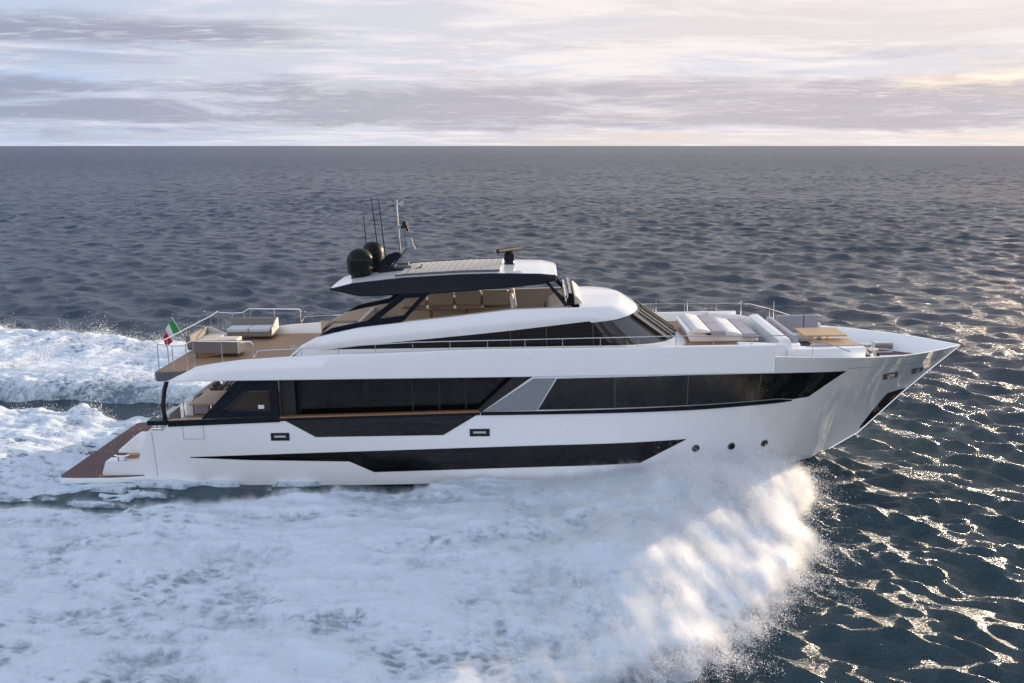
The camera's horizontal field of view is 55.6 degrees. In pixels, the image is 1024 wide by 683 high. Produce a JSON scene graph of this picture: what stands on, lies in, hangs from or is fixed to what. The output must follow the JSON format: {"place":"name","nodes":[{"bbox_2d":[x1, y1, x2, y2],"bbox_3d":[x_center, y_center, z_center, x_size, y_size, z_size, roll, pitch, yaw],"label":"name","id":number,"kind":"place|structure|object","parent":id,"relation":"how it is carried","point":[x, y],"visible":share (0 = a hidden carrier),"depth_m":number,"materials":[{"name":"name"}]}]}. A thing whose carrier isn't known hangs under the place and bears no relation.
{"place":"outdoors","nodes":[
{"label":"outdoors","id":0,"kind":"place"},
{"bbox_2d":[0,146,1023,682],"bbox_3d":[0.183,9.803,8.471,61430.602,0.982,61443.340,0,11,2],"label":"sea","id":1,"kind":"structure","parent":0,"point":[906,240],"depth_m":92.99,"materials":[{"name":"liquid"}]},
{"bbox_2d":[0,326,225,502],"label":"wake foam","id":2,"kind":"object","parent":1,"relation":"on","point":[16,423],"visible":0.51,"depth_m":43.79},
{"bbox_2d":[0,309,315,499],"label":"wake spray","id":3,"kind":"object","parent":2,"relation":"on","point":[59,365],"visible":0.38,"depth_m":47.74,"materials":[{"name":"white liquid"}]},
{"bbox_2d":[0,458,808,682],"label":"bow wave","id":4,"kind":"object","parent":1,"relation":"on","point":[177,569],"visible":0.88,"depth_m":24.38,"materials":[{"name":"liquid"}]},
{"bbox_2d":[60,198,960,485],"bbox_3d":[0.274,0.163,35.132,31.463,10.821,6.840,-1,11,2],"label":"motor yacht","id":5,"kind":"object","parent":1,"relation":"on","point":[422,376],"visible":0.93,"depth_m":32.59,"materials":[{"name":"white plastic"}]},
{"bbox_2d":[163,317,185,346],"bbox_3d":[-12.293,-0.359,35.389,0.912,1.109,0.248,-1,11,2],"label":"ensign flag","id":6,"kind":"object","parent":5,"relation":"attached to","point":[172,327],"visible":0.81,"depth_m":35.38,"materials":[{"name":"multicoloured fabric"}]},
{"bbox_2d":[185,326,227,349],"bbox_3d":[-11.278,-0.079,36.009,0.947,0.668,1.950,-1,11,2],"label":"deck sofa","id":7,"kind":"object","parent":5,"relation":"on","point":[206,333],"visible":0.48,"depth_m":36.13,"materials":[{"name":"beige fabric"}]},
{"bbox_2d":[189,390,226,404],"bbox_3d":[-10.720,2.372,35.186,1.240,0.760,1.900,-1,11,2],"label":"cockpit table","id":8,"kind":"object","parent":5,"relation":"on","point":[209,397],"visible":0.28,"depth_m":34.91,"materials":[{"name":"brown wood"}]},
{"bbox_2d":[191,340,246,356],"bbox_3d":[-10.444,0.193,34.669,1.700,0.628,0.946,-1,11,2],"label":"deck sofa","id":9,"kind":"object","parent":5,"relation":"on","point":[235,348],"visible":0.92,"depth_m":34.23,"materials":[{"name":"beige fabric"}]},
{"bbox_2d":[217,336,241,339],"bbox_3d":[-10.431,0.057,35.884,0.760,0.400,0.720,-1,11,2],"label":"seat cushion","id":10,"kind":"object","parent":5,"relation":"on","point":[230,338],"visible":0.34,"depth_m":35.86,"materials":[{"name":"beige fabric"}]},
{"bbox_2d":[227,317,278,338],"bbox_3d":[-10.101,-0.505,37.852,1.800,0.728,0.997,-1,11,2],"label":"deck sofa","id":11,"kind":"object","parent":5,"relation":"on","point":[268,327],"visible":0.96,"depth_m":37.67,"materials":[{"name":"beige fabric"}]},
{"bbox_2d":[279,380,298,414],"bbox_3d":[-7.499,2.175,32.776,0.500,1.990,0.340,-1,11,2],"label":"side door","id":12,"kind":"structure","parent":5,"relation":"in","point":[288,388],"depth_m":32.56,"materials":[{"name":"black glass"}]},
{"bbox_2d":[190,439,685,471],"bbox_3d":[-2.523,3.888,32.821,16.750,0.945,0.376,-1,11,2],"label":"lower window","id":13,"kind":"structure","parent":5,"relation":"in","point":[633,452],"depth_m":32.60,"materials":[{"name":"black glass"}]},
{"bbox_2d":[323,302,578,332],"bbox_3d":[-1.557,-0.954,37.590,11.630,1.623,0.129,0,11,2],"label":"house window","id":14,"kind":"structure","parent":5,"relation":"in","point":[577,305],"depth_m":37.78,"materials":[{"name":"black glass"}]},
{"bbox_2d":[293,320,634,355],"bbox_3d":[-1.705,0.064,32.540,11.630,1.623,0.129,0,11,1],"label":"house window","id":15,"kind":"structure","parent":5,"relation":"in","point":[604,328],"depth_m":32.44,"materials":[{"name":"black glass"}]},
{"bbox_2d":[538,379,558,409],"bbox_3d":[1.186,1.739,32.017,0.680,1.060,0.041,-1,11,2],"label":"cabin window corner","id":16,"kind":"structure","parent":5,"relation":"in","point":[550,402],"depth_m":32.06,"materials":[{"name":"black glass"}]},
{"bbox_2d":[558,371,845,409],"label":"cabin window","id":17,"kind":"structure","parent":5,"relation":"in","point":[646,391],"depth_m":32.02,"materials":[{"name":"black glass"}]},
{"bbox_2d":[679,313,725,334],"bbox_3d":[6.832,-0.645,35.031,1.160,0.250,3.280,-1,11,2],"label":"sun pad","id":18,"kind":"object","parent":5,"relation":"on","point":[702,324],"visible":0.98,"depth_m":34.56,"materials":[{"name":"white fabric"}]},
{"bbox_2d":[712,317,757,337],"bbox_3d":[7.977,-0.525,35.124,1.160,0.250,2.980,-1,11,2],"label":"sun pad","id":19,"kind":"object","parent":5,"relation":"on","point":[734,326],"visible":0.73,"depth_m":34.66,"materials":[{"name":"white fabric"}]},
{"bbox_2d":[794,327,846,337],"bbox_3d":[11.050,-0.046,34.926,1.500,0.660,1.450,-1,11,2],"label":"bow table","id":20,"kind":"object","parent":5,"relation":"on","point":[827,332],"visible":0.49,"depth_m":34.69,"materials":[{"name":"brown wood"}]},
{"bbox_2d":[807,338,859,345],"bbox_3d":[11.226,0.227,34.057,1.500,0.460,1.200,-1,11,2],"label":"bow table","id":21,"kind":"object","parent":5,"relation":"on","point":[839,341],"visible":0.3,"depth_m":34.05,"materials":[{"name":"brown wood"}]},
{"bbox_2d":[0,0,1023,145],"label":"sky","id":22,"kind":"structure","parent":0,"point":[73,72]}
]}

